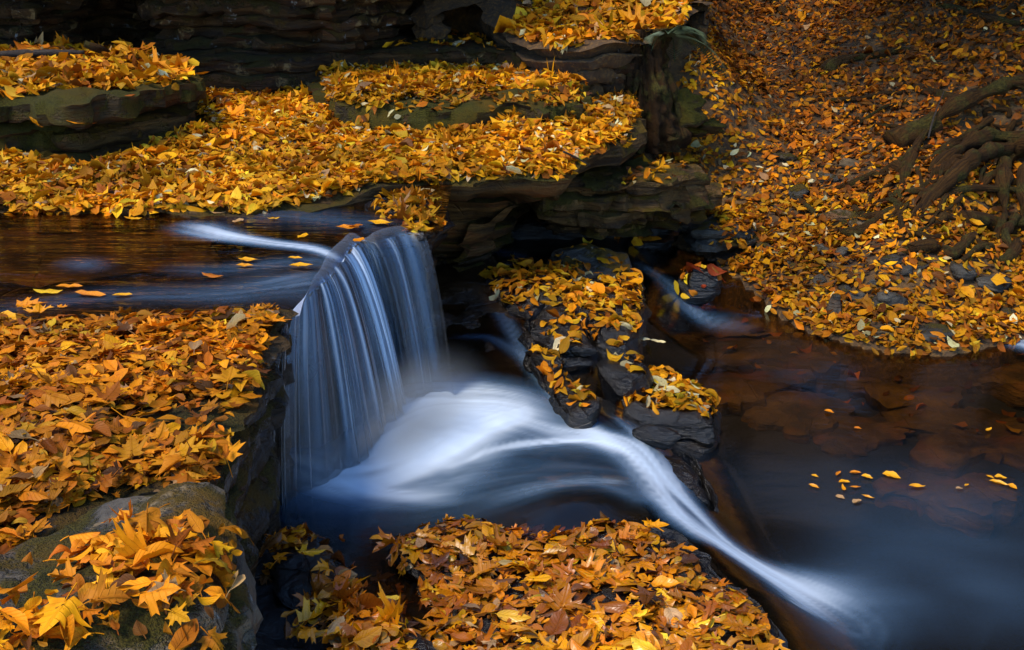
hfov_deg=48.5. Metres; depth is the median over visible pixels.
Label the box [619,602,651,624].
fallen leaf
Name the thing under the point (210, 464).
fallen leaf
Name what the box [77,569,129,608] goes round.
fallen leaf
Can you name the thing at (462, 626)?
fallen leaf
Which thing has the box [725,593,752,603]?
fallen leaf
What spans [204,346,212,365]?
fallen leaf
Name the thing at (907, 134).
tree root
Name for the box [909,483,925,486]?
floating leaf
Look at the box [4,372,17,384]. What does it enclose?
fallen leaf
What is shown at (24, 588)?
fallen leaf
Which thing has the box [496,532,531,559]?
fallen leaf
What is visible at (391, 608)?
fallen leaf
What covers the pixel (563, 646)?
fallen leaf
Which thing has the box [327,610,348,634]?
fallen leaf
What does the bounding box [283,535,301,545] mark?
fallen leaf
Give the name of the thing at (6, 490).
fallen leaf
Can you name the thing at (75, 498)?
fallen leaf
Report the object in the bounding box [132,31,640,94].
wall foot slab
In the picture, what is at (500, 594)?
fallen leaf
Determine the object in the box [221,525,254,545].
fallen leaf
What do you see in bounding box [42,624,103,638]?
fallen leaf
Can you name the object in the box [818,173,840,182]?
slope stone
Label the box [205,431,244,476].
fallen leaf
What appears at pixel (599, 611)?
fallen leaf
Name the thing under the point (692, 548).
leaf scrap
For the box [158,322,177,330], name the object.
fallen leaf
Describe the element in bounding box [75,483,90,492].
fallen leaf
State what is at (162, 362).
fallen leaf
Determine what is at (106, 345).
fallen leaf
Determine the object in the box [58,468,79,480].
fallen leaf
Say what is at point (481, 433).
stream water
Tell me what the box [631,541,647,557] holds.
fallen leaf
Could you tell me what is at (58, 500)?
fallen leaf
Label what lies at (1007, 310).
bank stone
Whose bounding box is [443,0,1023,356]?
ground
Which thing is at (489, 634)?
fallen leaf
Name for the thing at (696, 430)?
leafy islet
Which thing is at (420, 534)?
fallen leaf
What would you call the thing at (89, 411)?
fallen leaf
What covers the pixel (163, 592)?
fallen leaf
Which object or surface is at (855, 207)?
stick
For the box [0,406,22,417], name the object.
fallen leaf
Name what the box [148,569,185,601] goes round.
fallen leaf
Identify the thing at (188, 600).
fallen leaf
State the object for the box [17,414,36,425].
fallen leaf
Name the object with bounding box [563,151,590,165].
bare twig
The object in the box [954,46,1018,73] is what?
stick
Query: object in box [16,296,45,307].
floating leaf
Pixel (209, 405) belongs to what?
fallen leaf
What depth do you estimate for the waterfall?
3.92 m
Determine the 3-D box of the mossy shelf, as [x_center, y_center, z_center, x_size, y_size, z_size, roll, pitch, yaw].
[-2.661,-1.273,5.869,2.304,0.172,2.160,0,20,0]
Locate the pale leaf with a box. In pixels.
[506,166,521,173]
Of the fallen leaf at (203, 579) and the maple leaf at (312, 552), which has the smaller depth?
the fallen leaf at (203, 579)
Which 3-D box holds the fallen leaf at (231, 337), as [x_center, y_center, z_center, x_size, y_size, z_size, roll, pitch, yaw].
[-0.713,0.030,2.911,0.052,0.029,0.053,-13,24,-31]
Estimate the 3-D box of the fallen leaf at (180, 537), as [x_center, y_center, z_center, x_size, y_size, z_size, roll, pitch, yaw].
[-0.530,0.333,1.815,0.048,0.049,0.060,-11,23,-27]
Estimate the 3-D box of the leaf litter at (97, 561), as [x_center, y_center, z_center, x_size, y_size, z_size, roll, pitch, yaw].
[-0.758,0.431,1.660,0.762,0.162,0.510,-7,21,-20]
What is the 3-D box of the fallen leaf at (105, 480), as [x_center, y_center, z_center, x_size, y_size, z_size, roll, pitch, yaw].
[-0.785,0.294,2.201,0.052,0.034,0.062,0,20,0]
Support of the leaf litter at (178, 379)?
on the bank ledge at (257, 484)
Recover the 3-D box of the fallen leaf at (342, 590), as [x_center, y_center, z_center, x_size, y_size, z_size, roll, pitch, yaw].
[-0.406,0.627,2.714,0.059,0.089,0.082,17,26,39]
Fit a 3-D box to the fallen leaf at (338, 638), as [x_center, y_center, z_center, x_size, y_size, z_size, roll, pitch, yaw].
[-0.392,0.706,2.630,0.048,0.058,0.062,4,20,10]
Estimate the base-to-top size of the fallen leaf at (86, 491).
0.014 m
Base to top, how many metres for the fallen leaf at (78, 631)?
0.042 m
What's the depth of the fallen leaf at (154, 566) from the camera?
1.76 m
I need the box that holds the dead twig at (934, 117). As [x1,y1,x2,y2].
[927,91,943,138]
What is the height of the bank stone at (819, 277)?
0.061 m
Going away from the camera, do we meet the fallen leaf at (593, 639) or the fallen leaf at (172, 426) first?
the fallen leaf at (172, 426)
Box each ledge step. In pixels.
[511,205,682,250]
[529,157,710,211]
[531,182,722,239]
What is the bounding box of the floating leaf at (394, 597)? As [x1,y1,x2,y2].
[378,595,398,599]
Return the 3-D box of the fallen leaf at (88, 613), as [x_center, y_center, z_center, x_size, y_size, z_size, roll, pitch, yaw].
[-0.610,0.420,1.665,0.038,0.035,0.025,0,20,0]
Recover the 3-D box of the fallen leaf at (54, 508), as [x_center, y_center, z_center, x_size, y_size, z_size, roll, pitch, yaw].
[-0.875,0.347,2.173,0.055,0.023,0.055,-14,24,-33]
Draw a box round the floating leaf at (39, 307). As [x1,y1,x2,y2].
[23,303,51,312]
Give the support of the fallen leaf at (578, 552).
on the foreground slab
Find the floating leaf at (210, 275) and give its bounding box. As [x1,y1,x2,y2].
[202,272,222,277]
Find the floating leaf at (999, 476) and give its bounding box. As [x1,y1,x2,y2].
[994,474,1006,478]
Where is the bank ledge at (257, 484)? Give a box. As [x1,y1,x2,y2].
[0,309,298,649]
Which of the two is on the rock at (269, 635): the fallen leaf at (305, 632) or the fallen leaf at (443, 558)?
the fallen leaf at (305, 632)
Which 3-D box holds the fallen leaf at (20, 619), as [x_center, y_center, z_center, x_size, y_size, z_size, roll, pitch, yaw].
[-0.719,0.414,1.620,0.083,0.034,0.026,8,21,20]
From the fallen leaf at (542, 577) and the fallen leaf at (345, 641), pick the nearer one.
the fallen leaf at (345, 641)
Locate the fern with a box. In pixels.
[645,25,732,89]
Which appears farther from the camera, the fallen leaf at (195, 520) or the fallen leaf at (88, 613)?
the fallen leaf at (195, 520)
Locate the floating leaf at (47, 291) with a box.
[33,289,61,292]
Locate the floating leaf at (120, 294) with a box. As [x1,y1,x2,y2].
[113,293,131,295]
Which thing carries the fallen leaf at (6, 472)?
on the bank ledge at (257, 484)
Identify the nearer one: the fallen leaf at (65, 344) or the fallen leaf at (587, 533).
the fallen leaf at (65, 344)
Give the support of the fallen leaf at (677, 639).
on the foreground slab
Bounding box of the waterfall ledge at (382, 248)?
[0,200,455,445]
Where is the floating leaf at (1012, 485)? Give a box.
[1007,483,1016,488]
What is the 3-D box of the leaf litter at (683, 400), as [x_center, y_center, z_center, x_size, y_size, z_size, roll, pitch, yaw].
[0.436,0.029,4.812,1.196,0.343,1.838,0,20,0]
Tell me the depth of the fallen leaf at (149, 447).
2.31 m
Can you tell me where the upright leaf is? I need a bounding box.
[226,313,244,328]
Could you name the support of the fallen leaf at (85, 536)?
on the boulder
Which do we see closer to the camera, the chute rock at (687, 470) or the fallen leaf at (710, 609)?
the fallen leaf at (710, 609)
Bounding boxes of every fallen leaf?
[0,323,18,336]
[0,366,14,378]
[0,403,16,411]
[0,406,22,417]
[0,433,13,454]
[0,449,18,471]
[0,467,19,485]
[0,483,32,496]
[0,510,7,522]
[0,527,24,539]
[0,540,14,553]
[0,571,38,605]
[0,584,27,604]
[0,592,55,635]
[0,607,29,632]
[0,612,12,625]
[0,628,9,647]
[2,418,15,436]
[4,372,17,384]
[5,523,33,544]
[6,429,38,440]
[8,507,35,522]
[10,456,21,471]
[13,438,26,459]
[13,491,48,500]
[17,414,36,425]
[19,457,42,471]
[22,596,41,612]
[23,404,53,410]
[23,516,51,535]
[24,441,52,468]
[27,425,55,433]
[28,582,91,635]
[29,366,45,374]
[29,386,65,396]
[29,396,44,406]
[29,464,58,486]
[29,474,51,491]
[37,387,70,411]
[37,436,56,453]
[40,499,69,517]
[41,478,62,509]
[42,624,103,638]
[43,445,80,470]
[43,544,91,563]
[48,356,88,363]
[48,412,95,435]
[48,480,67,511]
[49,544,76,558]
[50,553,76,582]
[53,436,70,455]
[54,472,90,481]
[56,341,79,350]
[57,406,87,417]
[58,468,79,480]
[59,392,93,407]
[60,492,84,511]
[60,532,99,547]
[60,608,73,646]
[63,435,91,442]
[64,617,93,649]
[65,361,76,377]
[65,368,99,376]
[70,374,100,383]
[70,539,84,551]
[70,573,84,591]
[71,448,104,472]
[73,364,101,375]
[73,479,99,494]
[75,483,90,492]
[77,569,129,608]
[78,582,96,610]
[78,606,103,625]
[82,312,97,319]
[84,404,109,418]
[85,382,109,395]
[87,316,112,326]
[87,459,113,474]
[89,340,122,359]
[90,380,127,400]
[90,421,110,436]
[90,468,119,486]
[91,451,121,468]
[92,568,117,602]
[94,548,113,557]
[95,436,116,446]
[97,362,137,381]
[97,532,137,555]
[97,610,119,619]
[102,508,129,522]
[105,415,127,435]
[108,434,149,464]
[108,573,149,588]
[110,618,119,635]
[111,407,148,435]
[112,319,133,333]
[112,511,153,562]
[115,403,135,409]
[115,474,153,490]
[117,541,183,577]
[117,577,161,589]
[120,354,145,363]
[120,406,142,415]
[123,503,169,531]
[128,503,166,532]
[130,597,147,607]
[132,348,154,355]
[133,620,147,639]
[134,323,157,335]
[135,573,180,616]
[137,325,158,340]
[137,393,158,409]
[139,441,162,459]
[142,421,169,432]
[145,527,185,549]
[147,420,174,441]
[148,445,181,468]
[148,554,192,571]
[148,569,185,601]
[153,355,172,369]
[154,558,186,584]
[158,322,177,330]
[159,454,192,474]
[164,465,210,482]
[164,515,187,527]
[164,601,189,626]
[165,519,193,558]
[166,422,180,432]
[167,528,210,546]
[171,618,198,649]
[173,421,212,445]
[173,550,198,562]
[173,590,199,614]
[174,427,190,445]
[175,435,212,455]
[177,397,203,410]
[177,579,194,599]
[180,543,227,563]
[183,536,215,553]
[184,438,213,464]
[187,357,213,370]
[187,509,206,538]
[188,340,202,354]
[188,407,214,422]
[188,421,224,437]
[189,464,200,472]
[190,380,213,392]
[190,519,209,532]
[190,572,202,596]
[192,562,212,575]
[193,341,216,364]
[193,593,221,604]
[194,558,231,572]
[195,550,215,562]
[195,574,212,583]
[196,458,219,472]
[197,626,227,649]
[200,397,218,414]
[203,586,230,605]
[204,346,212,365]
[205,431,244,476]
[206,533,234,558]
[207,306,227,314]
[210,366,248,389]
[210,384,246,398]
[211,593,229,608]
[212,567,233,592]
[218,397,249,409]
[220,553,236,570]
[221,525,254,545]
[224,330,244,343]
[226,571,245,596]
[234,363,269,373]
[237,370,264,389]
[256,574,272,585]
[259,310,283,318]
[259,532,281,556]
[271,552,293,566]
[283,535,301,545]
[283,616,290,639]
[286,522,324,540]
[287,621,307,641]
[293,589,314,605]
[293,597,327,634]
[298,622,318,642]
[310,582,338,609]
[311,558,333,575]
[312,574,332,589]
[317,581,338,598]
[322,607,365,622]
[327,599,351,619]
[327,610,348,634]
[328,617,341,642]
[331,623,354,649]
[332,574,360,599]
[334,566,356,583]
[338,593,358,608]
[341,592,367,619]
[342,620,356,637]
[344,593,382,611]
[345,626,381,647]
[372,526,395,552]
[375,582,405,623]
[375,637,399,649]
[382,624,402,635]
[391,534,399,566]
[399,618,409,633]
[400,545,431,563]
[411,524,436,538]
[411,626,438,640]
[413,614,449,630]
[414,552,436,571]
[419,587,431,606]
[424,568,446,585]
[428,551,449,569]
[428,592,448,613]
[433,640,447,649]
[434,602,452,621]
[435,615,473,624]
[441,535,454,541]
[442,530,476,564]
[444,631,472,641]
[445,574,471,589]
[446,620,461,628]
[451,593,467,611]
[455,622,472,628]
[463,579,496,597]
[465,521,486,527]
[471,621,498,647]
[473,556,499,578]
[473,603,505,614]
[474,530,488,541]
[482,524,493,550]
[485,525,512,545]
[488,610,531,621]
[489,586,506,601]
[493,623,521,631]
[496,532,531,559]
[496,628,518,637]
[498,549,524,559]
[500,596,540,606]
[520,568,551,582]
[524,561,540,580]
[535,603,550,614]
[536,632,561,649]
[539,583,585,610]
[543,608,568,634]
[552,558,575,580]
[552,568,584,589]
[557,636,568,649]
[561,545,592,561]
[565,610,595,630]
[566,625,599,649]
[567,628,591,649]
[569,613,587,639]
[572,559,605,583]
[575,526,594,541]
[581,548,601,568]
[585,615,604,631]
[587,599,610,618]
[588,539,614,550]
[592,601,637,612]
[596,646,624,649]
[606,629,636,639]
[609,580,638,592]
[614,569,630,580]
[615,594,631,612]
[619,522,641,540]
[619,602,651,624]
[628,628,660,649]
[630,585,660,604]
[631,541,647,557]
[631,637,656,649]
[632,560,655,572]
[642,575,680,587]
[643,589,671,606]
[651,599,674,608]
[655,609,666,627]
[664,601,682,634]
[667,627,700,636]
[669,634,683,646]
[675,554,700,562]
[678,613,713,638]
[680,591,699,599]
[687,604,696,623]
[687,616,702,631]
[692,614,724,633]
[696,635,737,649]
[699,583,729,594]
[699,599,721,615]
[705,592,747,606]
[719,614,744,633]
[720,600,735,612]
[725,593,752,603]
[740,625,762,644]
[746,605,762,615]
[757,616,768,640]
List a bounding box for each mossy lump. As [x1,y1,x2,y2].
[676,88,708,127]
[688,118,725,137]
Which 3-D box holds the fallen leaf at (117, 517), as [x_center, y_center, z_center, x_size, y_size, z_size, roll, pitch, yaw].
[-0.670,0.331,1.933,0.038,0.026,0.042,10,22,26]
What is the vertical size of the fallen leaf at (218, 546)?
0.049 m
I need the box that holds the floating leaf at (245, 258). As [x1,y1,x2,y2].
[239,256,254,260]
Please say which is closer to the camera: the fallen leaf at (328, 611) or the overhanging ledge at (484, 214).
the fallen leaf at (328, 611)
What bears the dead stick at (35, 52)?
on the mossy shelf
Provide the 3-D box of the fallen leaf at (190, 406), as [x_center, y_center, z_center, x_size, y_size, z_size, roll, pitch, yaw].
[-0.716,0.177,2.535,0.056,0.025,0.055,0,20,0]
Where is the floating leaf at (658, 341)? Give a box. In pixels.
[650,339,664,342]
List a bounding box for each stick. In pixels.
[0,49,84,57]
[83,40,110,53]
[767,0,796,21]
[791,31,795,54]
[797,198,818,218]
[831,90,909,101]
[837,102,851,114]
[851,204,866,215]
[912,83,988,104]
[934,0,1023,25]
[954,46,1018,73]
[997,0,1022,16]
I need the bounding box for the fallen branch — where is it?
[818,47,910,75]
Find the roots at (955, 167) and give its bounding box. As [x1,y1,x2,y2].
[822,74,1023,264]
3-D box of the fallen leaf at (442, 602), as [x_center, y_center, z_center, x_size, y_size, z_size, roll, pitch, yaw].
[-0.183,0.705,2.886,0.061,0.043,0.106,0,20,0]
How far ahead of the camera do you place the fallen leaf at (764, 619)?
2.74 m
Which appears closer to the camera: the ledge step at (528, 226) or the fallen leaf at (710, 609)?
the fallen leaf at (710, 609)
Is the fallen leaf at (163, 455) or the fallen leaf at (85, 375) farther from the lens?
the fallen leaf at (85, 375)
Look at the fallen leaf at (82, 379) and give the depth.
2.57 m
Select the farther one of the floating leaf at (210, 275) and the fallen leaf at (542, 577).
the floating leaf at (210, 275)
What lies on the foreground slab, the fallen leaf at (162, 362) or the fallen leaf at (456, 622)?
the fallen leaf at (456, 622)
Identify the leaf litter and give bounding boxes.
[0,32,199,99]
[0,81,642,223]
[0,302,281,547]
[0,499,241,649]
[66,71,207,123]
[259,523,419,649]
[315,44,579,128]
[371,183,446,234]
[382,29,504,49]
[386,511,789,649]
[478,238,726,418]
[493,0,710,53]
[535,219,661,245]
[621,153,687,184]
[659,7,1023,355]
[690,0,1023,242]
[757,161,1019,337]
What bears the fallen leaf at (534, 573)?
on the foreground slab
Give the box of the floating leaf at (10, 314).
[0,310,15,319]
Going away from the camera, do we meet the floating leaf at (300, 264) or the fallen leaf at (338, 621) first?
the fallen leaf at (338, 621)
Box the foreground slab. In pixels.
[388,525,787,649]
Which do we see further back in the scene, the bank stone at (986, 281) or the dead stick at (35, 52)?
the dead stick at (35, 52)
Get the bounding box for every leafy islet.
[478,261,651,359]
[518,303,597,366]
[523,350,602,428]
[547,243,633,277]
[597,355,653,398]
[621,370,721,453]
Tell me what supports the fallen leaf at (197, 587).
on the boulder
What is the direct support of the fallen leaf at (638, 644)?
on the foreground slab
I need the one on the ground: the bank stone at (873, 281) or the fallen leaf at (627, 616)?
the bank stone at (873, 281)
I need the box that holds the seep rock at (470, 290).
[426,255,525,352]
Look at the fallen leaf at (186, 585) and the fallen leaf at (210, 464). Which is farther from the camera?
the fallen leaf at (210, 464)
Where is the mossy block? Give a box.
[0,120,68,156]
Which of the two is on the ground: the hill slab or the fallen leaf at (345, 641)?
the hill slab
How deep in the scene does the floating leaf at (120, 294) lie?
3.38 m
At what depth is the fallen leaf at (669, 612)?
2.75 m
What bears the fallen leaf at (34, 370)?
on the bank ledge at (257, 484)
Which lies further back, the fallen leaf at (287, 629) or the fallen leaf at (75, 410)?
the fallen leaf at (287, 629)
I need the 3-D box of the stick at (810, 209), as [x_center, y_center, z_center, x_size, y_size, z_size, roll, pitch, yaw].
[1.658,-0.644,6.323,0.043,0.056,0.317,-3,20,-7]
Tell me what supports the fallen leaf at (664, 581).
on the leaf litter at (554, 549)
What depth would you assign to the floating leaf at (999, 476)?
3.98 m
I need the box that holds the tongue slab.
[51,101,198,152]
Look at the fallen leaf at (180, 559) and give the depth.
1.84 m
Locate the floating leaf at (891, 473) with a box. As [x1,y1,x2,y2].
[882,470,899,477]
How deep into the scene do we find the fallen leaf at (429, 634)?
2.70 m
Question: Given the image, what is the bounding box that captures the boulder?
[0,482,262,649]
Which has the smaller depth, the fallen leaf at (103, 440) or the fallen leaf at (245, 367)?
the fallen leaf at (103, 440)
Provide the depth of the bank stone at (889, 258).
5.52 m
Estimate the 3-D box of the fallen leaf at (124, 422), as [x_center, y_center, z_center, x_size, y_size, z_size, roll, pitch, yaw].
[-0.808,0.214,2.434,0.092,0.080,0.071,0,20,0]
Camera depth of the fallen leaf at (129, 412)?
2.51 m
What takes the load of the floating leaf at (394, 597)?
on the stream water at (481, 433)
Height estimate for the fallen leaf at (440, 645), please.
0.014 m
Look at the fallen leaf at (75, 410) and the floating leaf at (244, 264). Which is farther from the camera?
the floating leaf at (244, 264)
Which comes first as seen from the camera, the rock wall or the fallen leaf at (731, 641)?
the fallen leaf at (731, 641)
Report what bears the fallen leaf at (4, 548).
on the bank ledge at (257, 484)
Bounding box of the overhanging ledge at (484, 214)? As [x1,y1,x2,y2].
[0,95,646,271]
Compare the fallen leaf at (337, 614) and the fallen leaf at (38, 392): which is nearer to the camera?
the fallen leaf at (38, 392)
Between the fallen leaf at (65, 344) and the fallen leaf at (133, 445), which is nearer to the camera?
the fallen leaf at (133, 445)
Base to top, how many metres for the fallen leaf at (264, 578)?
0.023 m
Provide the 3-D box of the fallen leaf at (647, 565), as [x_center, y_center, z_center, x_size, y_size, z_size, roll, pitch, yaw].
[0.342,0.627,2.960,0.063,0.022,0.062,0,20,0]
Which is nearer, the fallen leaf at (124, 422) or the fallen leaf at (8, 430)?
the fallen leaf at (8, 430)
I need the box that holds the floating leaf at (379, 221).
[368,219,389,223]
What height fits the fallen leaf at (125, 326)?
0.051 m
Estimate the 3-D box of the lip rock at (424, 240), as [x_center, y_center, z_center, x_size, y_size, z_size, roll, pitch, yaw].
[-0.419,-0.320,4.428,0.308,0.298,0.606,0,20,0]
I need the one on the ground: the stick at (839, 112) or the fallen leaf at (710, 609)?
the stick at (839, 112)
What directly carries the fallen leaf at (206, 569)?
on the boulder
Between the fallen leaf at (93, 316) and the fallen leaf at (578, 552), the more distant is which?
the fallen leaf at (93, 316)
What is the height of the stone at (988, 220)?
0.182 m
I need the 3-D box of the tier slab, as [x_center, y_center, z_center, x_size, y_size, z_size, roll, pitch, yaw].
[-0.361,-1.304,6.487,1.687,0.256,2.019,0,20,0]
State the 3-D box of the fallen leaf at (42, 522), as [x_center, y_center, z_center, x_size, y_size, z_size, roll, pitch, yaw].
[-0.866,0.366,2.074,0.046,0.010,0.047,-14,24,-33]
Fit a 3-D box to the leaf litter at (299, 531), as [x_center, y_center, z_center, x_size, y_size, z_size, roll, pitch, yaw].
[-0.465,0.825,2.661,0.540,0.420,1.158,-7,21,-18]
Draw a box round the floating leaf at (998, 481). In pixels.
[989,479,1006,484]
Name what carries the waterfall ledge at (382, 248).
on the ground
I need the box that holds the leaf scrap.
[682,546,697,551]
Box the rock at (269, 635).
[254,535,435,649]
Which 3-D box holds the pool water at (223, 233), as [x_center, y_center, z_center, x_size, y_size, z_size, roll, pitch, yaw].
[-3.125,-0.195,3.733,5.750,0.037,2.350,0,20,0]
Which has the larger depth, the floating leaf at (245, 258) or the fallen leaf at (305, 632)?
the floating leaf at (245, 258)
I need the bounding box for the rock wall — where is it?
[0,0,416,89]
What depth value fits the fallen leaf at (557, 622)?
2.74 m
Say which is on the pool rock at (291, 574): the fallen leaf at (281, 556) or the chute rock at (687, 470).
the fallen leaf at (281, 556)
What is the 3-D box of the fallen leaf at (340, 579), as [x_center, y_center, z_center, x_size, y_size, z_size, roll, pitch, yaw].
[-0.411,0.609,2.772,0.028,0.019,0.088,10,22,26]
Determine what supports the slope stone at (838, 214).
on the ground
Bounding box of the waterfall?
[281,243,427,501]
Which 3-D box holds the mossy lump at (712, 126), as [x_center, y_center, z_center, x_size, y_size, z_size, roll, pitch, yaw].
[1.112,-1.156,6.681,0.273,0.124,0.179,0,20,0]
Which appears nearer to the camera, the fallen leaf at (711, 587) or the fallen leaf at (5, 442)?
the fallen leaf at (5, 442)
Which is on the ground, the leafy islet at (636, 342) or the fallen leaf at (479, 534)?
the leafy islet at (636, 342)
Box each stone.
[632,424,681,449]
[677,267,721,305]
[754,242,772,251]
[773,153,796,161]
[788,184,809,199]
[812,274,826,283]
[815,243,828,255]
[817,209,858,220]
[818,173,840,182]
[826,293,841,314]
[833,246,849,256]
[836,158,859,168]
[838,284,851,293]
[847,219,865,226]
[848,292,868,301]
[866,279,878,286]
[870,326,893,336]
[871,291,908,309]
[880,254,903,266]
[899,264,912,276]
[912,261,928,269]
[917,323,954,342]
[949,261,977,280]
[957,210,998,231]
[974,273,1011,293]
[999,307,1017,314]
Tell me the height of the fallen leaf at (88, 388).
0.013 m
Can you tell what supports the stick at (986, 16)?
on the ground
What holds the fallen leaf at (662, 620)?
on the foreground slab
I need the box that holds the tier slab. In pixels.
[308,70,592,130]
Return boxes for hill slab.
[679,211,760,252]
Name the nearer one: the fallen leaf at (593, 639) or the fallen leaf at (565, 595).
the fallen leaf at (593, 639)
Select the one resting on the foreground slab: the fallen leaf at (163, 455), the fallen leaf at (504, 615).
the fallen leaf at (504, 615)
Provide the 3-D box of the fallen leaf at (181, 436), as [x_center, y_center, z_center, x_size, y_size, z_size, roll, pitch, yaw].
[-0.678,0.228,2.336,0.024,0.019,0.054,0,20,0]
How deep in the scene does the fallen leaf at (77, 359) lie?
2.76 m
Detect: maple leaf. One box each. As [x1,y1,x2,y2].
[265,312,290,321]
[295,543,325,556]
[642,518,668,531]
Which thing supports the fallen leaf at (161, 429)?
on the bank ledge at (257, 484)
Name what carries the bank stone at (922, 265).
on the ground
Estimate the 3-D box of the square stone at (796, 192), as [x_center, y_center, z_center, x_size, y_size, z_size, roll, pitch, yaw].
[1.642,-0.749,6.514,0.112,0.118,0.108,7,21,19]
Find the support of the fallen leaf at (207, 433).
on the bank ledge at (257, 484)
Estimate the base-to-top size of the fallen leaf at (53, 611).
0.038 m
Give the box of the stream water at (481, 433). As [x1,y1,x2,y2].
[279,237,1023,649]
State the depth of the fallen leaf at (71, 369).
2.67 m
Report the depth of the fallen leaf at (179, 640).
1.66 m
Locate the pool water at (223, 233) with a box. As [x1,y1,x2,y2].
[0,184,451,338]
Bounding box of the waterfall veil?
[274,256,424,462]
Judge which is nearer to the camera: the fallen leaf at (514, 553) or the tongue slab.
the fallen leaf at (514, 553)
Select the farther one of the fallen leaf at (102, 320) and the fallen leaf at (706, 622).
the fallen leaf at (102, 320)
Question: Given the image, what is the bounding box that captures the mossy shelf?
[0,56,206,129]
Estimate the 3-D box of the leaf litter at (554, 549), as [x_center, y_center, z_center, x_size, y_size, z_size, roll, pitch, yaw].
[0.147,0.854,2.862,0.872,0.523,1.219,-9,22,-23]
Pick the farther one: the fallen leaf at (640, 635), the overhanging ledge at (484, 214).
the overhanging ledge at (484, 214)
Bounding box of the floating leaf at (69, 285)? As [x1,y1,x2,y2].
[57,283,81,286]
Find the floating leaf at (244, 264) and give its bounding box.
[236,263,251,266]
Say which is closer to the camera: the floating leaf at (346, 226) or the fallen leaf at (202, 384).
the fallen leaf at (202, 384)
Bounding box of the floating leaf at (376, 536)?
[370,534,388,539]
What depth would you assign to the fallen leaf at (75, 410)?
2.41 m
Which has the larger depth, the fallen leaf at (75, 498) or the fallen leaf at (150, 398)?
the fallen leaf at (150, 398)
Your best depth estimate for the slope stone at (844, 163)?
6.61 m
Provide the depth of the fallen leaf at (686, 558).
2.95 m
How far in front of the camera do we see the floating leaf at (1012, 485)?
3.92 m
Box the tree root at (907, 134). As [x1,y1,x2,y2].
[883,111,942,150]
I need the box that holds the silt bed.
[0,227,223,310]
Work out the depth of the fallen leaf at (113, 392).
2.52 m
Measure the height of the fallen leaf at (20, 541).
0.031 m
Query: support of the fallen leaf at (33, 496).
on the bank ledge at (257, 484)
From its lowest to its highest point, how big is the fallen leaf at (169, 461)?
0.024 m
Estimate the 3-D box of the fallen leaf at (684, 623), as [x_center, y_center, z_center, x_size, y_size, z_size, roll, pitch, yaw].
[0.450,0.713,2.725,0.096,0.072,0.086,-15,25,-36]
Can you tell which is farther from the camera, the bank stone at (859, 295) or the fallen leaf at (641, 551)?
the bank stone at (859, 295)
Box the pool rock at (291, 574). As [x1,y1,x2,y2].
[269,539,335,609]
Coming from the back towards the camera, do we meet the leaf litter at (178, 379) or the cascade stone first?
the cascade stone
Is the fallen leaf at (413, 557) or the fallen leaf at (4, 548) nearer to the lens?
the fallen leaf at (4, 548)
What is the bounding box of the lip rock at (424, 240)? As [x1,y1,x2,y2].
[364,193,441,298]
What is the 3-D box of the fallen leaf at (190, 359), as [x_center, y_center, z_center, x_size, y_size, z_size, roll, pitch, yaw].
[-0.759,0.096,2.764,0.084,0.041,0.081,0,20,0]
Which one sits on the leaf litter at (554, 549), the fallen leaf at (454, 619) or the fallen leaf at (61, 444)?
the fallen leaf at (454, 619)
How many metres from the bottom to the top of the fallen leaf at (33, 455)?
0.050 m
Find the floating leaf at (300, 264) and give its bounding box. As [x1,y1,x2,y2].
[290,262,312,265]
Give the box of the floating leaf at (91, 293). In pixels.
[75,290,105,295]
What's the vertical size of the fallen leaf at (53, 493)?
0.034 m
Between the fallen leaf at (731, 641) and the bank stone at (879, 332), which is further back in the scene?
the bank stone at (879, 332)
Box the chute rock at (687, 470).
[664,448,718,511]
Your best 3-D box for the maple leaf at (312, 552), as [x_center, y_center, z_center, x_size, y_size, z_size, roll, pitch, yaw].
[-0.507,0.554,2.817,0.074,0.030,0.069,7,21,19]
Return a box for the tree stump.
[613,28,691,154]
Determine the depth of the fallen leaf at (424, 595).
2.92 m
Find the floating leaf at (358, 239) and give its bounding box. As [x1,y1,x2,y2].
[353,237,363,241]
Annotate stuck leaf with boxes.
[30,117,41,126]
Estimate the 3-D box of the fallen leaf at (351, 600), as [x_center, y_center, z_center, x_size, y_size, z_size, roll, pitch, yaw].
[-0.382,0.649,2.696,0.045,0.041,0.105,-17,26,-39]
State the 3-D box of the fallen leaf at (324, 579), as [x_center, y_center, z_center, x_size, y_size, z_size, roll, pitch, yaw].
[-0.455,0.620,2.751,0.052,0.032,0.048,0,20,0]
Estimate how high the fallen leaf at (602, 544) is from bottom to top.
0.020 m
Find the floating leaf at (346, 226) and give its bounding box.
[336,224,356,228]
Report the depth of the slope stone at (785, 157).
6.80 m
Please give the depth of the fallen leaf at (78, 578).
1.75 m
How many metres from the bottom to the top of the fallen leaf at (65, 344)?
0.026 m
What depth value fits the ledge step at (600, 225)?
5.70 m

